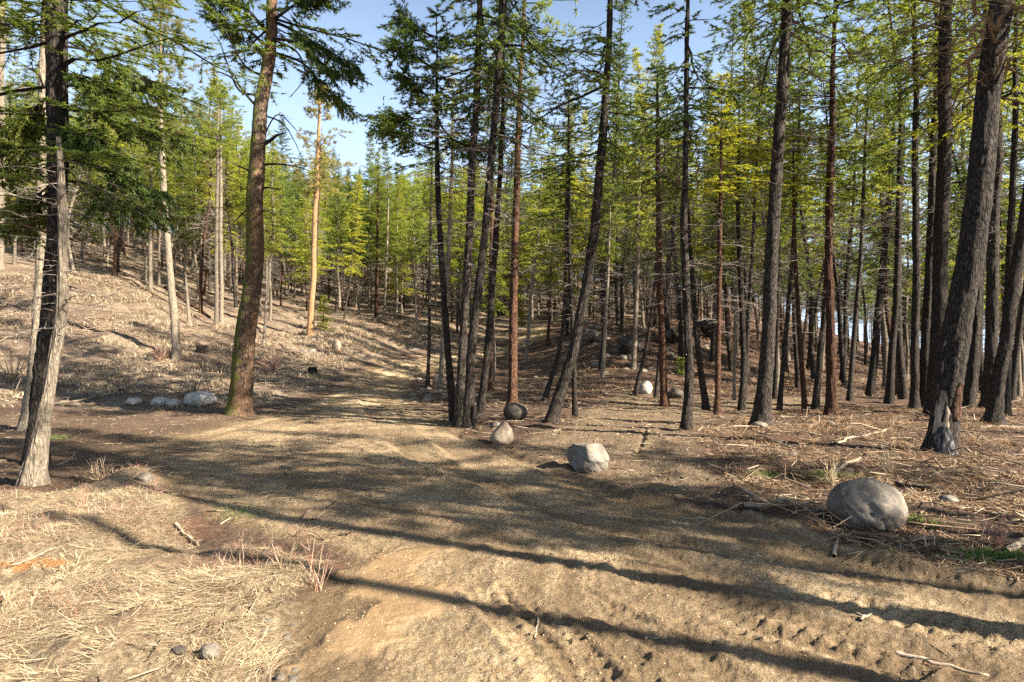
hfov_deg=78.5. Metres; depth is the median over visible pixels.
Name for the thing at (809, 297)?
dead tree
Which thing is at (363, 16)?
sky
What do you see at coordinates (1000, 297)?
pine tree
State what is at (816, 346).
pine tree
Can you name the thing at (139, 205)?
fir tree
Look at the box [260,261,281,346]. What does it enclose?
dead tree
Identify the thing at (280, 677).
stone
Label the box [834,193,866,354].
pine tree
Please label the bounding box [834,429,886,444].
fallen log
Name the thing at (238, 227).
fir tree
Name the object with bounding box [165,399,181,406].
rock
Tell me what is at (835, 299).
fir tree
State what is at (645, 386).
boulder
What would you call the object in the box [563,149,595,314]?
fir tree
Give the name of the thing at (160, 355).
dry shrub
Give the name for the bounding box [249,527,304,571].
dry shrub
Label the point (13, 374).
dry shrub
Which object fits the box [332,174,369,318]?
fir tree
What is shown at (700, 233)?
fir tree
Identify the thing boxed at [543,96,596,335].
fir tree
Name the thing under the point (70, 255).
pine tree
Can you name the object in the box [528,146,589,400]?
fir tree
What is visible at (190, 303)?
fallen log
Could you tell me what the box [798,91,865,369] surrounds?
pine tree
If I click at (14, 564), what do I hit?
stick
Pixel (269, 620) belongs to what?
stone
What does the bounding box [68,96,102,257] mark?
fir tree
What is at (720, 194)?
fir tree
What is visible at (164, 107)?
pine tree
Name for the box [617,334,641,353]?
rock outcrop
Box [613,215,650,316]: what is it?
fir tree
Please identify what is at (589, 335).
rock outcrop
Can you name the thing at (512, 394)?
pine tree
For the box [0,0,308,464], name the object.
fir tree
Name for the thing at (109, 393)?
fallen branch
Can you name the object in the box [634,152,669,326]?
pine tree
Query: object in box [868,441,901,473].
grass tuft
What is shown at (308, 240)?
fir tree
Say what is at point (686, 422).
fir tree
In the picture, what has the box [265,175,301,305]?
pine tree
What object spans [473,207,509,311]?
pine tree
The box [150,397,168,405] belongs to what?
rock
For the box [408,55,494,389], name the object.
fir tree
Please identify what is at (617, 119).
fir tree
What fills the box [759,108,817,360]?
fir tree
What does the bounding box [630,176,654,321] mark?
pine tree
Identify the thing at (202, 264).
fir tree
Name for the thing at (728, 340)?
fir tree
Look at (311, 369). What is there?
stump
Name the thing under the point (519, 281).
fir tree
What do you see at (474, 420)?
stump
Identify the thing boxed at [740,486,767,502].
fallen branch
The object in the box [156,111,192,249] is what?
fir tree
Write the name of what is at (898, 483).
fallen branch
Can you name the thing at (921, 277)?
fir tree
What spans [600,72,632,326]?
fir tree
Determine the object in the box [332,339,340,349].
rock
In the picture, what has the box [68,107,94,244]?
fir tree
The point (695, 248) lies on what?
fir tree
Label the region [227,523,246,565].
dry shrub
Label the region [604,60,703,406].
fir tree
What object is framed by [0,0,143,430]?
fir tree
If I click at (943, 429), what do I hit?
tree
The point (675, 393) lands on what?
rock
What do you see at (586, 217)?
fir tree
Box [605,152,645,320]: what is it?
pine tree
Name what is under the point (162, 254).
pine tree
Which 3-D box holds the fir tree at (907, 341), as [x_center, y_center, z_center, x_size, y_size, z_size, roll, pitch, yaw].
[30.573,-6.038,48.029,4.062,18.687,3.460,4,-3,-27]
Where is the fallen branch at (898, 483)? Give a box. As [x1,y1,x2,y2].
[894,476,940,493]
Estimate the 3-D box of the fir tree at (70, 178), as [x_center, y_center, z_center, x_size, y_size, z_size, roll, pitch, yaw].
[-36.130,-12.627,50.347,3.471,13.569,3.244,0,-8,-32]
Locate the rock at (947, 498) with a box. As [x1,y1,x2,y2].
[939,495,958,502]
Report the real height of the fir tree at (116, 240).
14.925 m
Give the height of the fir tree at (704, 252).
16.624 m
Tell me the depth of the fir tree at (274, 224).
65.61 m
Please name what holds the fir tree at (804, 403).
on the ground at (822, 582)
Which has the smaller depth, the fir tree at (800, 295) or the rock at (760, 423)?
the rock at (760, 423)
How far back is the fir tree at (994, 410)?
15.26 m
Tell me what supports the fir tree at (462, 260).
on the ground at (822, 582)
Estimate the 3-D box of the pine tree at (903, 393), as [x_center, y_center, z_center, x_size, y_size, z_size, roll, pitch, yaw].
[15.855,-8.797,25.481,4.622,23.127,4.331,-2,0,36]
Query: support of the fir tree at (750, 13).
on the ground at (822, 582)
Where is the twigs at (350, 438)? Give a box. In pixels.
[196,435,1022,681]
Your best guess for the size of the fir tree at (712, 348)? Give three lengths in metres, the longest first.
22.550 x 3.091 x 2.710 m
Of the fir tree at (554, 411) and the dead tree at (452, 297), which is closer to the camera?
the fir tree at (554, 411)
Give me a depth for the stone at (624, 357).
37.23 m
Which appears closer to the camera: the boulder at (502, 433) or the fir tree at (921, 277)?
the boulder at (502, 433)
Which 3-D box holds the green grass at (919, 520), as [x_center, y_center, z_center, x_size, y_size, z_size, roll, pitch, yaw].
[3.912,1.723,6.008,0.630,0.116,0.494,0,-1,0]
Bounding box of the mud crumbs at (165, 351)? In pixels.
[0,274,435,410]
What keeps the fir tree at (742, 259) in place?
on the ground at (822, 582)
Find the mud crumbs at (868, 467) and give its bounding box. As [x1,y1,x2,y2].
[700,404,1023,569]
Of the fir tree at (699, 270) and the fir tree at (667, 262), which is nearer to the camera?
the fir tree at (667, 262)
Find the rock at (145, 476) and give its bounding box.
[135,472,153,483]
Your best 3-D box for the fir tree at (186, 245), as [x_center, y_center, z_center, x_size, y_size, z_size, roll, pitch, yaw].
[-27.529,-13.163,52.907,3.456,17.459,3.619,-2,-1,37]
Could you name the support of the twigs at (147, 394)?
on the ground at (822, 582)
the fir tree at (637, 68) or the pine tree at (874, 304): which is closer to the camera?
the fir tree at (637, 68)
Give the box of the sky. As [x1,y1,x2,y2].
[4,0,1023,351]
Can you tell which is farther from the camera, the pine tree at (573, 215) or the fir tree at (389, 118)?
the pine tree at (573, 215)
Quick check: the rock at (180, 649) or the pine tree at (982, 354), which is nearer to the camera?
the rock at (180, 649)
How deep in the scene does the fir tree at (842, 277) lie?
49.96 m
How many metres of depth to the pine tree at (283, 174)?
60.10 m
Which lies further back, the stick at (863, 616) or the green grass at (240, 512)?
the green grass at (240, 512)
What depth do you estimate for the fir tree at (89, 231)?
50.27 m
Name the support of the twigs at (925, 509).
on the ground at (822, 582)
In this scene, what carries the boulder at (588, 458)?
on the ground at (822, 582)
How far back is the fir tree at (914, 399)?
19.61 m
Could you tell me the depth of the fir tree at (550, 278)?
49.08 m
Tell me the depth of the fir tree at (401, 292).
63.01 m
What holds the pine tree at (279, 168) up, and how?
on the ground at (822, 582)
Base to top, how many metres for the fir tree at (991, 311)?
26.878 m
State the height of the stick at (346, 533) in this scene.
0.058 m
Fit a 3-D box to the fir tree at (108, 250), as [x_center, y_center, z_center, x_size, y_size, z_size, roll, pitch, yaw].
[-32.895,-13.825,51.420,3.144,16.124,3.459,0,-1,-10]
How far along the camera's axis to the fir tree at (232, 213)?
48.87 m
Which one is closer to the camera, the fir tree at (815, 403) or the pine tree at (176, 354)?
the fir tree at (815, 403)
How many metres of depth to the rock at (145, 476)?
7.47 m
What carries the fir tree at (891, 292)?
on the ground at (822, 582)
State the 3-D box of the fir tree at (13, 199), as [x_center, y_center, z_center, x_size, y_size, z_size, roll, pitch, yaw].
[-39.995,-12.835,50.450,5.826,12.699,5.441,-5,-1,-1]
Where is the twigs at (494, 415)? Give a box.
[405,358,642,441]
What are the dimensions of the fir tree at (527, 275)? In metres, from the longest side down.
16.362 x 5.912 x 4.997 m
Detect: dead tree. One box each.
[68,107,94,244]
[181,272,194,324]
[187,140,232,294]
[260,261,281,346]
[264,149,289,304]
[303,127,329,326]
[432,181,456,321]
[752,119,787,319]
[798,200,818,327]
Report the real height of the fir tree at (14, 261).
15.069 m
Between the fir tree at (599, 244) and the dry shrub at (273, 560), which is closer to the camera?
the dry shrub at (273, 560)
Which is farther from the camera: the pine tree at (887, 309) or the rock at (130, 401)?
the pine tree at (887, 309)
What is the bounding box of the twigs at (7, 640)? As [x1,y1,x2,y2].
[0,464,338,681]
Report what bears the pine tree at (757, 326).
on the ground at (822, 582)
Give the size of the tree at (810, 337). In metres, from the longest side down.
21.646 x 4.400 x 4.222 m
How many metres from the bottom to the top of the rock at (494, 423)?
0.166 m
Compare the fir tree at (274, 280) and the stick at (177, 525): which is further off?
the fir tree at (274, 280)
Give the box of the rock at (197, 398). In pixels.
[183,391,216,406]
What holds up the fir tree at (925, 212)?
on the ground at (822, 582)
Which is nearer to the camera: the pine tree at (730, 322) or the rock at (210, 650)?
the rock at (210, 650)
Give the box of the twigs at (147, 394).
[0,269,441,410]
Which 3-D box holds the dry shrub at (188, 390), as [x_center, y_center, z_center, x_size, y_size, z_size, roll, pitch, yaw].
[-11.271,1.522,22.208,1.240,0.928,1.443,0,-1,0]
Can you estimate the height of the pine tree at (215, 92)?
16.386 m
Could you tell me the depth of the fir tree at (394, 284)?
66.84 m
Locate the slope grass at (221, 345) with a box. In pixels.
[0,270,441,408]
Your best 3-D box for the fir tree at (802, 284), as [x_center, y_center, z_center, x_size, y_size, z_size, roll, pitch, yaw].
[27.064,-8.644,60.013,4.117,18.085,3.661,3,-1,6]
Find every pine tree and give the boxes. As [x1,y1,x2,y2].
[4,79,21,106]
[17,60,91,271]
[68,75,121,231]
[68,123,78,222]
[84,96,121,257]
[88,60,144,271]
[110,78,143,261]
[112,0,218,360]
[118,138,142,254]
[126,116,193,285]
[134,102,180,269]
[148,130,185,270]
[167,113,196,277]
[179,127,214,274]
[182,78,250,325]
[185,84,243,322]
[223,155,270,270]
[225,143,267,316]
[237,120,285,301]
[264,162,293,296]
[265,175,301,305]
[274,85,357,336]
[283,180,339,295]
[320,180,354,310]
[322,192,363,310]
[338,171,375,313]
[375,175,434,318]
[392,183,436,346]
[421,192,464,323]
[436,203,485,316]
[437,167,479,322]
[447,0,596,406]
[453,197,484,311]
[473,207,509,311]
[530,177,560,323]
[546,169,590,306]
[589,180,632,319]
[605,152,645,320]
[607,104,652,331]
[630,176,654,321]
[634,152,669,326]
[670,149,700,297]
[691,131,735,350]
[741,167,763,339]
[791,39,890,385]
[796,199,822,351]
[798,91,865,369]
[817,25,884,379]
[820,188,864,334]
[834,176,867,326]
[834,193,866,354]
[837,0,967,399]
[842,170,876,365]
[849,75,922,395]
[852,229,912,364]
[854,144,907,334]
[921,204,986,292]
[931,0,1005,392]
[949,184,966,364]
[972,2,1023,399]
[999,207,1023,344]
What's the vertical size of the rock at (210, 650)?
0.083 m
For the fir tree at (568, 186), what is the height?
9.421 m
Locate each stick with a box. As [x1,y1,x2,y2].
[4,547,57,568]
[174,522,203,546]
[339,527,357,535]
[530,617,539,637]
[644,628,662,638]
[679,517,711,520]
[831,531,839,557]
[854,612,871,621]
[896,650,988,676]
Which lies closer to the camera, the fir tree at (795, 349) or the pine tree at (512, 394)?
the pine tree at (512, 394)
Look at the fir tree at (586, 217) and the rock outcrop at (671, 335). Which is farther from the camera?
the fir tree at (586, 217)
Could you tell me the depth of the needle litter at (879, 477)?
9.02 m
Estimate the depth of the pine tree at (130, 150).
47.85 m
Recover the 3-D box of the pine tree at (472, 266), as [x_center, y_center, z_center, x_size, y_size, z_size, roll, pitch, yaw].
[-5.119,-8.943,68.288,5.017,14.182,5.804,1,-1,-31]
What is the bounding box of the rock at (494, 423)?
[490,421,499,426]
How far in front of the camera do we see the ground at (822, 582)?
5.79 m
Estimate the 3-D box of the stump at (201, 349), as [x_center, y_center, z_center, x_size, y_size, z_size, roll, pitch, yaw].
[-15.690,0.434,31.730,0.552,0.424,0.547,0,-1,0]
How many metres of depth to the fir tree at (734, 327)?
23.43 m
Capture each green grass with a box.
[50,433,79,439]
[207,504,276,523]
[738,467,796,480]
[789,469,881,481]
[890,542,1023,566]
[906,512,958,529]
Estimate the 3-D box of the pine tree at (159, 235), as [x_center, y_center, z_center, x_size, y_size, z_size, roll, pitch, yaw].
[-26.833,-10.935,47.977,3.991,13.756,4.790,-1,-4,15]
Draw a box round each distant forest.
[4,68,1000,342]
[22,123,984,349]
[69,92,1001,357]
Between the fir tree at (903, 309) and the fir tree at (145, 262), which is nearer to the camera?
the fir tree at (145, 262)
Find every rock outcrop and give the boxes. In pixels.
[581,329,599,341]
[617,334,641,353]
[665,328,677,343]
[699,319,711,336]
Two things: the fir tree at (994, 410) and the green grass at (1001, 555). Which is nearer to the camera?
the green grass at (1001, 555)
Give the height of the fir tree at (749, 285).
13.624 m
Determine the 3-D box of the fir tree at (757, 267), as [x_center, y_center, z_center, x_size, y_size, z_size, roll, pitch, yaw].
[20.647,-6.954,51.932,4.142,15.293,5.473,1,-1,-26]
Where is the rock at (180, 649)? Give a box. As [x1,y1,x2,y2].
[171,645,186,654]
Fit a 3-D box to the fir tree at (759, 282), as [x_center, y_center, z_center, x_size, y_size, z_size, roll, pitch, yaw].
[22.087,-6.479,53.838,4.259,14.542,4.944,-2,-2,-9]
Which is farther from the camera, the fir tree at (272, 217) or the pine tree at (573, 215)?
the pine tree at (573, 215)
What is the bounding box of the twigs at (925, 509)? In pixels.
[687,399,1023,555]
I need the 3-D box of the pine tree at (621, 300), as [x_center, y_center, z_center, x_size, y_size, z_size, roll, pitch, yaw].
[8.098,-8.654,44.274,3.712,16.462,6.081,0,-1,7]
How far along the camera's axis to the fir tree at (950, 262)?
43.35 m
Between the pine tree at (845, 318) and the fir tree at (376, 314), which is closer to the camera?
the pine tree at (845, 318)
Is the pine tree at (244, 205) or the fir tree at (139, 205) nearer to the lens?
the fir tree at (139, 205)
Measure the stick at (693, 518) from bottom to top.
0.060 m
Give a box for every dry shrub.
[0,343,27,381]
[72,482,88,504]
[75,458,118,480]
[150,338,173,360]
[176,371,208,394]
[191,368,208,390]
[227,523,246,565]
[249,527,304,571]
[255,342,292,371]
[289,523,344,590]
[975,510,1018,548]
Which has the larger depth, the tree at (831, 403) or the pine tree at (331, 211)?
the pine tree at (331, 211)
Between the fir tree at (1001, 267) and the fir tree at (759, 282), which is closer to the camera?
the fir tree at (1001, 267)
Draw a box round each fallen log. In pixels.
[164,285,210,317]
[257,325,300,357]
[378,321,421,332]
[827,457,861,471]
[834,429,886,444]
[979,424,1023,427]
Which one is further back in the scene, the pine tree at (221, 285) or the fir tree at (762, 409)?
the pine tree at (221, 285)
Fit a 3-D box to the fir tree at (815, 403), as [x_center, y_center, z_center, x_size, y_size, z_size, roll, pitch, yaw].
[9.486,-2.897,19.146,4.071,10.571,2.951,0,-1,0]
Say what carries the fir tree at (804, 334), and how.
on the ground at (822, 582)
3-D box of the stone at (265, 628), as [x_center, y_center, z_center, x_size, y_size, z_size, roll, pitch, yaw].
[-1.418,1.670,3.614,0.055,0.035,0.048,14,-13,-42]
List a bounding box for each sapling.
[314,294,333,331]
[517,297,527,327]
[670,357,694,376]
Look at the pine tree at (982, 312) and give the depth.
26.11 m
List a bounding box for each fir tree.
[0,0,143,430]
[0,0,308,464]
[0,1,25,269]
[0,137,142,486]
[4,54,25,248]
[4,66,47,264]
[4,81,29,198]
[4,106,35,256]
[22,99,46,252]
[46,163,86,210]
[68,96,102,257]
[68,106,129,262]
[88,79,135,275]
[90,82,126,264]
[106,143,140,255]
[126,117,160,284]
[127,125,186,290]
[133,147,169,275]
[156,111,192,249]
[166,82,201,284]
[170,89,218,299]
[179,96,223,290]
[180,64,227,313]
[189,88,245,307]
[194,0,426,416]
[200,120,245,286]
[203,186,239,263]
[218,129,245,292]
[222,156,267,277]
[224,103,271,267]
[231,150,245,291]
[239,134,293,320]
[242,149,277,313]
[264,165,292,298]
[265,166,288,286]
[279,184,327,310]
[288,191,343,305]
[299,189,348,304]
[301,177,334,281]
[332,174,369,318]
[346,0,528,421]
[359,149,394,317]
[367,162,419,319]
[372,165,407,319]
[379,194,412,312]
[382,186,426,314]
[389,0,615,426]
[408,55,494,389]
[409,108,466,387]
[429,0,593,427]
[435,166,480,333]
[450,0,577,416]
[454,165,478,324]
[463,40,522,390]
[470,170,485,306]
[470,195,518,382]
[472,178,523,322]
[496,0,697,422]
[496,197,531,308]
[498,78,639,415]
[498,180,529,301]
[510,106,564,362]
[518,181,559,325]
[524,128,581,346]
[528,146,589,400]
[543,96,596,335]
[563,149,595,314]
[574,110,603,323]
[577,142,626,323]
[580,184,637,377]
[581,0,643,370]
[590,133,628,297]
[598,0,780,430]
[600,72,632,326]
[602,90,653,303]
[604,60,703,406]
[612,135,651,327]
[613,22,676,368]
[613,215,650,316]
[624,45,678,329]
[628,105,690,394]
[628,198,664,318]
[635,93,749,410]
[642,72,814,414]
[642,158,680,315]
[646,87,711,397]
[649,30,697,357]
[649,126,697,329]
[664,78,799,410]
[667,134,711,312]
[678,162,705,305]
[681,185,711,319]
[682,188,730,312]
[690,56,755,371]
[691,133,730,324]
[693,0,928,426]
[696,8,742,362]
[698,125,804,399]
[700,106,754,356]
[703,34,800,400]
[704,0,775,381]
[715,111,868,413]
[722,136,751,335]
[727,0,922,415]
[730,0,809,390]
[731,73,884,410]
[742,112,818,399]
[743,10,801,371]
[748,59,805,372]
[748,165,764,320]
[751,218,785,311]
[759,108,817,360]
[762,58,820,388]
[765,71,910,410]
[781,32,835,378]
[781,217,807,324]
[782,213,818,334]
[784,145,839,357]
[801,131,846,369]
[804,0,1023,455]
[812,187,866,366]
[813,65,922,400]
[814,168,849,352]
[835,36,966,403]
[836,0,978,409]
[842,27,924,387]
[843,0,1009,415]
[844,56,927,396]
[851,0,998,408]
[855,168,907,343]
[861,243,909,344]
[887,191,924,356]
[888,150,927,378]
[889,1,1023,408]
[892,224,925,341]
[901,0,1023,416]
[902,33,960,324]
[908,225,952,325]
[919,0,1023,408]
[920,28,1003,396]
[920,87,954,306]
[920,199,960,320]
[937,0,1023,424]
[948,99,985,321]
[965,118,1023,355]
[970,134,1019,344]
[999,9,1023,396]
[999,135,1023,382]
[1003,32,1023,401]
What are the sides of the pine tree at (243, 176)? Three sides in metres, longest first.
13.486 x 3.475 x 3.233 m
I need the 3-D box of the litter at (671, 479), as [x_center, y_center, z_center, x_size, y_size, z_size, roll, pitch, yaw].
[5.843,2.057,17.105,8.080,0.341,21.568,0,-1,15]
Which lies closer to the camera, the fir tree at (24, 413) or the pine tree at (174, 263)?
the fir tree at (24, 413)
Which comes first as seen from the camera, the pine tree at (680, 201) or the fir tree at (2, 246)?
the fir tree at (2, 246)
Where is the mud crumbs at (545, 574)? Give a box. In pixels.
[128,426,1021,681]
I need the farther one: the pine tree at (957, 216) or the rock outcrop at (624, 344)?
the pine tree at (957, 216)
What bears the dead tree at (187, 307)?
on the ground at (822, 582)
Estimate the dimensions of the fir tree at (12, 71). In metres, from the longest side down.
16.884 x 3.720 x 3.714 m
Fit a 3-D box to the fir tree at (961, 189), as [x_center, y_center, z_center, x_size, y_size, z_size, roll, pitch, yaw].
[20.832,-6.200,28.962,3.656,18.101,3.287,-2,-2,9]
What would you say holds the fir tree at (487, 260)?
on the ground at (822, 582)
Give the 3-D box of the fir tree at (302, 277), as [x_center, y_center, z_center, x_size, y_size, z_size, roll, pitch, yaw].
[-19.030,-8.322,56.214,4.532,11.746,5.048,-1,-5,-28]
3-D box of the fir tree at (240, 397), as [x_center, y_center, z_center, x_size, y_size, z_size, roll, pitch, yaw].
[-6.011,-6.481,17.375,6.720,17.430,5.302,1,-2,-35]
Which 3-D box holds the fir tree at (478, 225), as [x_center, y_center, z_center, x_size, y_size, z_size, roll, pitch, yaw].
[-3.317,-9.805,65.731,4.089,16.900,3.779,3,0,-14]
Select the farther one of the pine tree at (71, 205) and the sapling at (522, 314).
the sapling at (522, 314)
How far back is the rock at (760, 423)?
13.62 m
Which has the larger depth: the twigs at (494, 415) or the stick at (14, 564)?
the twigs at (494, 415)
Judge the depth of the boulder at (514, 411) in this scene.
15.00 m
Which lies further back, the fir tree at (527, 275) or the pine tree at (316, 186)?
the fir tree at (527, 275)
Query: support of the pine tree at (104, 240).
on the ground at (822, 582)
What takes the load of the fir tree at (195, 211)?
on the ground at (822, 582)
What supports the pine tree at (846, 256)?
on the ground at (822, 582)
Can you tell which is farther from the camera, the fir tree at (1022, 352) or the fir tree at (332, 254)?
the fir tree at (332, 254)
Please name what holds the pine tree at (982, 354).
on the ground at (822, 582)
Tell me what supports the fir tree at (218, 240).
on the ground at (822, 582)
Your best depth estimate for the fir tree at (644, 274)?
63.62 m
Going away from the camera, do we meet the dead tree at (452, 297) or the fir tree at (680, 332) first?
the fir tree at (680, 332)
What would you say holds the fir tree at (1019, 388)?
on the ground at (822, 582)
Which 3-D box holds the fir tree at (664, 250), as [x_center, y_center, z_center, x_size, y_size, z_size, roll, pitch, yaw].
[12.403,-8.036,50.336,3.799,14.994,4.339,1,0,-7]
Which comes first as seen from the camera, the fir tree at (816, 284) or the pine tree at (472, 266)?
the fir tree at (816, 284)
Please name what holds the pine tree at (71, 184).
on the ground at (822, 582)
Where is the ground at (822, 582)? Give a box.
[0,226,1023,681]
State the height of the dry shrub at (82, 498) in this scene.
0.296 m
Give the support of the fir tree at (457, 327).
on the ground at (822, 582)
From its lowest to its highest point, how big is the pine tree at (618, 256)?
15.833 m
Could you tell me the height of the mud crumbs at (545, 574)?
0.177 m
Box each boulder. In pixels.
[489,421,513,444]
[503,403,527,419]
[565,443,609,473]
[639,380,651,393]
[827,478,907,532]
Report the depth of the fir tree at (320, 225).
64.44 m
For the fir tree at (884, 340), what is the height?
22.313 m
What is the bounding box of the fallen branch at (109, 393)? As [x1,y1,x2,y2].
[54,383,134,404]
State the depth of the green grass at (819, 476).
8.20 m
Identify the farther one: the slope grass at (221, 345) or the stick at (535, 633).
the slope grass at (221, 345)
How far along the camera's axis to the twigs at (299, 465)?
10.15 m
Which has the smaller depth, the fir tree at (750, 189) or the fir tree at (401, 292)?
the fir tree at (750, 189)
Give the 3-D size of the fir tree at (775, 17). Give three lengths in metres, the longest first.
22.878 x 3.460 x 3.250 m
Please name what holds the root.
on the ground at (822, 582)
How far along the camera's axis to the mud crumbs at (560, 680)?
4.29 m
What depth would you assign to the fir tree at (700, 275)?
56.13 m
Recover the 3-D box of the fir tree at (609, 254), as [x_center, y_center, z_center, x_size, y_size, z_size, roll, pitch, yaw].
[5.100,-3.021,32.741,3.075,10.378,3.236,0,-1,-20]
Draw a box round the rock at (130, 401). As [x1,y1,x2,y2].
[125,398,142,404]
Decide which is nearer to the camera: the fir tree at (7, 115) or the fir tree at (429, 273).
the fir tree at (429, 273)
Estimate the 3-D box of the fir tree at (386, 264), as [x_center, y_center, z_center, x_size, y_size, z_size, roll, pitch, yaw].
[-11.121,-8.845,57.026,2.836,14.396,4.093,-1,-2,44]
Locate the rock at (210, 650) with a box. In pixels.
[200,643,219,659]
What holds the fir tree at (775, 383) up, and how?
on the ground at (822, 582)
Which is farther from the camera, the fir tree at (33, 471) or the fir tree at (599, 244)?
the fir tree at (599, 244)
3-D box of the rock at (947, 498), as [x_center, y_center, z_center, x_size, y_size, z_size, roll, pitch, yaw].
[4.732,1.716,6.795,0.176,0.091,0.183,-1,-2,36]
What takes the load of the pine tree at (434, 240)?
on the ground at (822, 582)
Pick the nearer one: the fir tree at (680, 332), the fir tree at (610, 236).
the fir tree at (680, 332)
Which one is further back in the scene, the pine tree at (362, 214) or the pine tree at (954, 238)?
the pine tree at (362, 214)
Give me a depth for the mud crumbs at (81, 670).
4.44 m
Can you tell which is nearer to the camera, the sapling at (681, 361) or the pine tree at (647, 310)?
the sapling at (681, 361)
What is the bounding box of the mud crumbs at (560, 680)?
[159,464,1023,681]
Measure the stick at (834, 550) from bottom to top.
0.131 m
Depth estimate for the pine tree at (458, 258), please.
52.64 m
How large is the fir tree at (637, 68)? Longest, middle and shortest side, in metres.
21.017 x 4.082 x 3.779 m
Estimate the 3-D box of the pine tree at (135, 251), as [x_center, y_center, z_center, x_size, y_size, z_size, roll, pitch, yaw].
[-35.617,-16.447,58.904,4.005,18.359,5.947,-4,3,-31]
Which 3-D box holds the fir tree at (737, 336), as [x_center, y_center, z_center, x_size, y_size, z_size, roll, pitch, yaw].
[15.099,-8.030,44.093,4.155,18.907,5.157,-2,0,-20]
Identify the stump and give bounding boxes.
[196,345,207,353]
[307,367,316,373]
[471,405,477,427]
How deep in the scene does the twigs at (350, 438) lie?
6.46 m
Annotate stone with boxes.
[261,627,270,631]
[264,618,272,624]
[275,674,284,679]
[618,355,630,359]
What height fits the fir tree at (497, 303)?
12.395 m
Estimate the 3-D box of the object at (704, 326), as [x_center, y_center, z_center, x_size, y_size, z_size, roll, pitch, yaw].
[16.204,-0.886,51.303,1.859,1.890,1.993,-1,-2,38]
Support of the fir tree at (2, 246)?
on the ground at (822, 582)
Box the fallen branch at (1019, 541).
[1002,537,1023,551]
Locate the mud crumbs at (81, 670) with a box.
[0,468,309,681]
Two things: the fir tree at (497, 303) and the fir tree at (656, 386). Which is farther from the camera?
the fir tree at (497, 303)
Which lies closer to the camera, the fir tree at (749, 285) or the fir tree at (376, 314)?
the fir tree at (749, 285)
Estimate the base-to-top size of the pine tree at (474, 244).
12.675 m
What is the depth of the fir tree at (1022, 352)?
42.79 m
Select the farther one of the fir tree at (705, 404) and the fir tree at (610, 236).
the fir tree at (610, 236)
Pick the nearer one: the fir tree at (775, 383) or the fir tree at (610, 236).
the fir tree at (775, 383)
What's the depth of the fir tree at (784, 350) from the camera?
19.58 m
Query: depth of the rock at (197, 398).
19.54 m
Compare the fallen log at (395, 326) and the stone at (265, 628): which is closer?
the stone at (265, 628)
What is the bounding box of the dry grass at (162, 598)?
[0,465,340,681]
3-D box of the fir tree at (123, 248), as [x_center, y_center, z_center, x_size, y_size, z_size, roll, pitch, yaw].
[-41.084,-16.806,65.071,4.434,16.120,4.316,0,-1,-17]
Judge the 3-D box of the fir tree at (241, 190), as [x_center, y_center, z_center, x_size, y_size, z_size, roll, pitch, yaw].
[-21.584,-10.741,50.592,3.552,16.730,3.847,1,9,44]
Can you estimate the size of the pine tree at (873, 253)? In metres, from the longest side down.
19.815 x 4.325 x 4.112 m
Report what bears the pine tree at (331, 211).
on the ground at (822, 582)
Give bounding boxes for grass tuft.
[817,459,852,485]
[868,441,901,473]
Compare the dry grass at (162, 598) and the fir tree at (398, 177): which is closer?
the dry grass at (162, 598)
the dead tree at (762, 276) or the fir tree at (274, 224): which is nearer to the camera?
the dead tree at (762, 276)
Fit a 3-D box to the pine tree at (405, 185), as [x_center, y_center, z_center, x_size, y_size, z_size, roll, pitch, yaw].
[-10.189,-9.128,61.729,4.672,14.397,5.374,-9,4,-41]
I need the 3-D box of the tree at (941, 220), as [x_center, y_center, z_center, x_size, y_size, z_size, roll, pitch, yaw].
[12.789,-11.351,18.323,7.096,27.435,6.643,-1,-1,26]
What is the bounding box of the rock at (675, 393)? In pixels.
[668,388,683,398]
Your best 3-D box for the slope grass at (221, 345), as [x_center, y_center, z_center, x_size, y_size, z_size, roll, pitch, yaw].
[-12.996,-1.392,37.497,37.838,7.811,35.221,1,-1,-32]
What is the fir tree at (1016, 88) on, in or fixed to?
on the ground at (822, 582)
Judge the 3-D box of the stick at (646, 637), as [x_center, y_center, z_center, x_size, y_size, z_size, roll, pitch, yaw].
[0.799,1.659,3.555,0.143,0.068,0.033,1,-1,-26]
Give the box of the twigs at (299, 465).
[0,402,436,544]
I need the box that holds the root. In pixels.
[744,498,795,507]
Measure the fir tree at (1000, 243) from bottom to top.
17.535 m
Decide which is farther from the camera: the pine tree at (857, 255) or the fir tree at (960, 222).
the pine tree at (857, 255)
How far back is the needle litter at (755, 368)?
37.15 m
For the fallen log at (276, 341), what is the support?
on the ground at (822, 582)
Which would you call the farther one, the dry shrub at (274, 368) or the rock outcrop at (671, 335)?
the rock outcrop at (671, 335)
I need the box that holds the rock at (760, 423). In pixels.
[752,421,767,427]
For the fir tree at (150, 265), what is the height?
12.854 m
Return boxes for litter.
[508,391,824,500]
[557,320,1023,405]
[693,401,1023,577]

